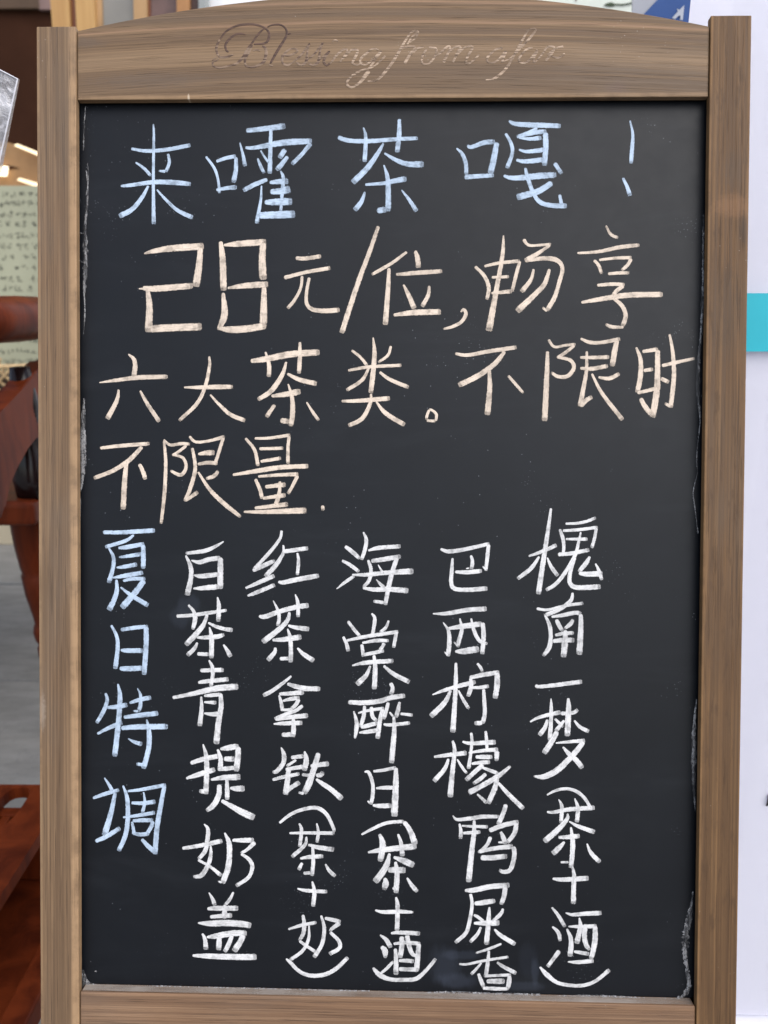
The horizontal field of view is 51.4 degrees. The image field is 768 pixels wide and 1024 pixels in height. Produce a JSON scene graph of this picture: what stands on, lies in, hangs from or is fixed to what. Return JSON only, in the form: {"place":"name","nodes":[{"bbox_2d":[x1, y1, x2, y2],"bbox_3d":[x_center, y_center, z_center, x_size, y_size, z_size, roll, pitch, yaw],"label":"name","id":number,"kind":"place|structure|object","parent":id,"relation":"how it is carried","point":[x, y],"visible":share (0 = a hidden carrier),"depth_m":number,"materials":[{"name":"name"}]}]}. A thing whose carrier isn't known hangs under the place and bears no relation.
{"place":"outdoors","nodes":[
{"label":"outdoors","id":0,"kind":"place"},
{"bbox_2d":[0,70,19,173],"bbox_3d":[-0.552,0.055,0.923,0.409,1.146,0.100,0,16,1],"label":"plastic packet","id":1,"kind":"object","parent":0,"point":[9,84],"visible":1,"depth_m":0.77,"materials":[{"name":"plastic"}]},
{"bbox_2d":[0,358,25,389],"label":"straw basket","id":2,"kind":"object","parent":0,"point":[4,378],"visible":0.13,"depth_m":2.61,"materials":[{"name":"beige wicker"}]},
{"bbox_2d":[0,142,36,185],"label":"lit shelf","id":3,"kind":"object","parent":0,"point":[19,168],"visible":0.7,"depth_m":3.03,"materials":[{"name":"brown wood"}]},
{"bbox_2d":[0,545,40,1023],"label":"ground","id":4,"kind":"structure","parent":0,"point":[19,714],"depth_m":1.81,"materials":[{"name":"stone"}]},
{"bbox_2d":[0,525,12,544],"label":"cabinet","id":5,"kind":"object","parent":4,"relation":"on","point":[5,535],"depth_m":2.75,"materials":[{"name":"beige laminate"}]},
{"bbox_2d":[0,186,37,371],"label":"verse board","id":6,"kind":"object","parent":5,"relation":"on","point":[18,240],"visible":0.47,"depth_m":2.73,"materials":[{"name":"beige paper"}]},
{"bbox_2d":[0,296,38,655],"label":"wooden armchair","id":7,"kind":"object","parent":4,"relation":"on","point":[19,475],"visible":0.26,"depth_m":1.31,"materials":[{"name":"brown wood"}]},
{"bbox_2d":[0,784,40,1023],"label":"footstool","id":8,"kind":"object","parent":4,"relation":"on","point":[20,959],"visible":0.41,"depth_m":1.09,"materials":[{"name":"brown wood"}]},
{"bbox_2d":[50,0,209,30],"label":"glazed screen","id":9,"kind":"object","parent":4,"relation":"on","point":[79,15],"depth_m":2.35,"materials":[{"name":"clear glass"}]},
{"bbox_2d":[210,0,261,6],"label":"plaster wall","id":10,"kind":"structure","parent":4,"relation":"on","point":[218,2],"depth_m":2.41,"materials":[{"name":"white paint"}]},
{"bbox_2d":[37,0,750,1023],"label":"chalkboard sign","id":11,"kind":"object","parent":4,"relation":"on","point":[391,424],"visible":1,"depth_m":0.69,"materials":[{"name":"brown wood"}]},
{"bbox_2d":[689,0,767,1023],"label":"roll up banner","id":12,"kind":"object","parent":4,"relation":"on","point":[752,968],"visible":0.16,"depth_m":0.83,"materials":[{"name":"plastic"}]},
{"bbox_2d":[0,0,51,150],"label":"shop wall","id":13,"kind":"structure","parent":0,"point":[21,21],"depth_m":3.37,"materials":[{"name":"brown wood"}]},
{"bbox_2d":[542,0,631,11],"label":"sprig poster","id":14,"kind":"object","parent":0,"point":[623,5],"visible":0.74,"depth_m":1.61,"materials":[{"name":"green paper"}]},
{"bbox_2d":[632,0,690,22],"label":"blue poster","id":15,"kind":"object","parent":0,"point":[678,10],"visible":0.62,"depth_m":1.12,"materials":[{"name":"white paper"}]}
]}

